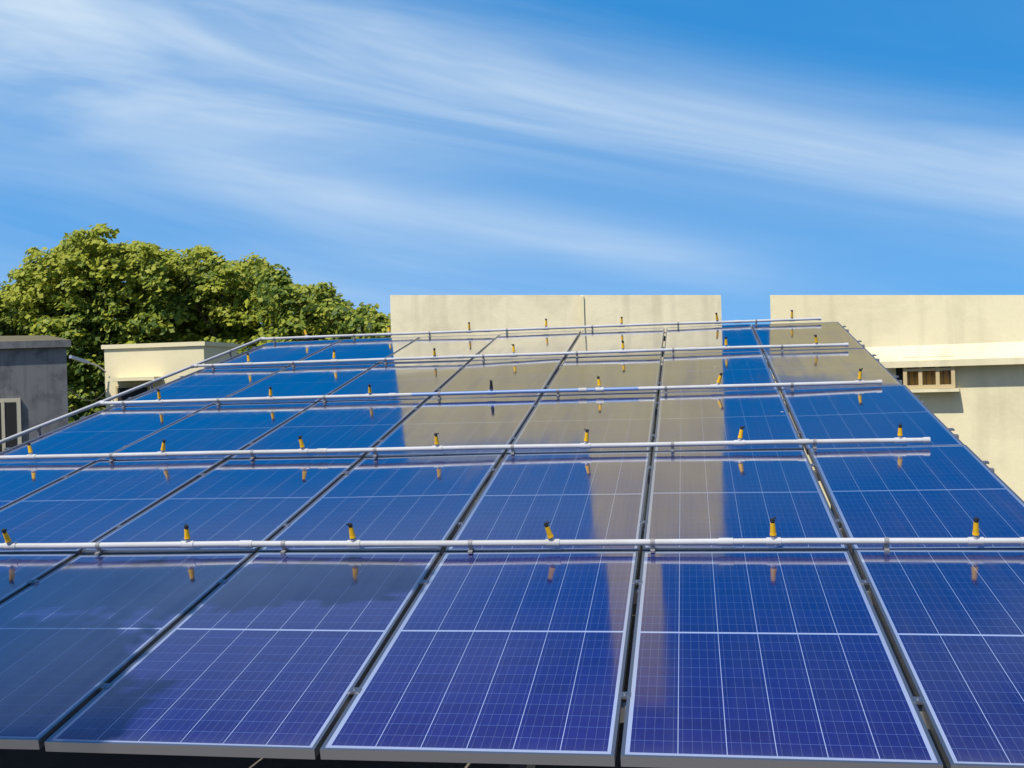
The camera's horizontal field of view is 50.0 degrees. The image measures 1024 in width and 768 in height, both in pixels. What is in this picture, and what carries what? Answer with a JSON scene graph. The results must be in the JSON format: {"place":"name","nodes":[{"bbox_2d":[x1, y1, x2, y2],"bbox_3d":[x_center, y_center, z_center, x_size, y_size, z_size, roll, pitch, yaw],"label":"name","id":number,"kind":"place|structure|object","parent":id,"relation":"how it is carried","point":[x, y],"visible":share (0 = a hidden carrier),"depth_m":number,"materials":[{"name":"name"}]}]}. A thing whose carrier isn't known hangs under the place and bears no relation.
{"place":"outdoors","nodes":[
{"label":"outdoors","id":0,"kind":"place"},
{"bbox_2d":[0,335,70,451],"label":"grey house","id":1,"kind":"structure","parent":0,"point":[33,382],"depth_m":21.96,"materials":[{"name":"paint"}]},
{"bbox_2d":[67,355,106,400],"bbox_3d":[-10.939,-0.201,27.077,0.958,1.280,9.503,-2,0,-15],"label":"street lamp","id":2,"kind":"object","parent":1,"relation":"attached to","point":[78,359],"visible":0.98,"depth_m":31.04,"materials":[{"name":"grey plastic"}]},
{"bbox_2d":[0,518,946,767],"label":"roof slab","id":3,"kind":"structure","parent":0,"point":[42,757],"depth_m":5.29,"materials":[{"name":"grey concrete"}]},
{"bbox_2d":[451,329,994,767],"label":"mounting rail","id":4,"kind":"object","parent":3,"relation":"on","point":[623,709],"visible":0.04,"depth_m":5.08,"materials":[{"name":"silver metal"}]},
{"bbox_2d":[0,322,1023,767],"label":"solar panel frames","id":5,"kind":"structure","parent":4,"relation":"on","point":[320,744],"depth_m":4.89,"materials":[{"name":"silver metal"}]},
{"bbox_2d":[4,326,988,704],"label":"module clamps","id":6,"kind":"object","parent":5,"relation":"attached to","point":[622,694],"visible":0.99,"depth_m":5.95,"materials":[{"name":"silver metal"}]},
{"bbox_2d":[0,322,1023,764],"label":"solar panels","id":7,"kind":"object","parent":5,"relation":"in","point":[768,654],"visible":1,"depth_m":5.37,"materials":[{"name":"blue glass"}]},
{"bbox_2d":[0,310,1023,554],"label":"water pipes","id":8,"kind":"object","parent":7,"relation":"on","point":[552,542],"visible":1,"depth_m":7.70,"materials":[{"name":"plastic"}]},
{"bbox_2d":[390,295,580,520],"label":"roof wall","id":9,"kind":"structure","parent":0,"point":[418,313],"depth_m":14.08,"materials":[{"name":"beige paint"}]},
{"bbox_2d":[0,0,1023,372],"label":"sky","id":10,"kind":"structure","parent":0,"point":[744,152],"materials":[{"name":"blue"}]},
{"bbox_2d":[580,296,584,331],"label":"pilaster wall","id":11,"kind":"structure","parent":0,"point":[582,310],"depth_m":13.79,"materials":[{"name":"beige paint"}]},
{"bbox_2d":[580,295,721,520],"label":"roof wall","id":12,"kind":"structure","parent":0,"point":[612,309],"depth_m":13.69,"materials":[{"name":"beige paint"}]},
{"bbox_3d":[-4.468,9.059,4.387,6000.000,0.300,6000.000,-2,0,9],"label":"ground","id":13,"kind":"structure","parent":0,"visible":0},
{"bbox_2d":[0,223,189,423],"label":"tree","id":14,"kind":"object","parent":13,"relation":"on","point":[74,287],"visible":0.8,"depth_m":46.52,"materials":[{"name":"green plant"}]},
{"bbox_2d":[101,341,239,407],"bbox_3d":[-10.032,3.915,32.526,3.187,10.194,2.960,-2,0,9],"label":"rooftop room","id":15,"kind":"object","parent":13,"relation":"on","point":[129,366],"visible":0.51,"depth_m":31.64,"materials":[{"name":"beige paint"}]},
{"bbox_2d":[161,244,292,354],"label":"tree","id":16,"kind":"object","parent":13,"relation":"on","point":[216,295],"visible":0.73,"depth_m":47.86,"materials":[{"name":"green plant"}]},
{"bbox_2d":[251,264,353,345],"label":"tree","id":17,"kind":"object","parent":13,"relation":"on","point":[311,312],"visible":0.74,"depth_m":44.83,"materials":[{"name":"green plant"}]},
{"bbox_2d":[323,301,390,338],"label":"tree","id":18,"kind":"object","parent":13,"relation":"on","point":[360,320],"visible":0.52,"depth_m":42.71,"materials":[{"name":"green plant"}]},
{"bbox_2d":[770,295,1023,508],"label":"building","id":19,"kind":"structure","parent":13,"relation":"on","point":[981,412],"depth_m":15.09,"materials":[{"name":"beige paint"}]},
{"bbox_2d":[866,341,1023,392],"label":"window sunshade","id":20,"kind":"object","parent":19,"relation":"attached to","point":[922,368],"depth_m":15.10,"materials":[{"name":"white concrete"}]}
]}

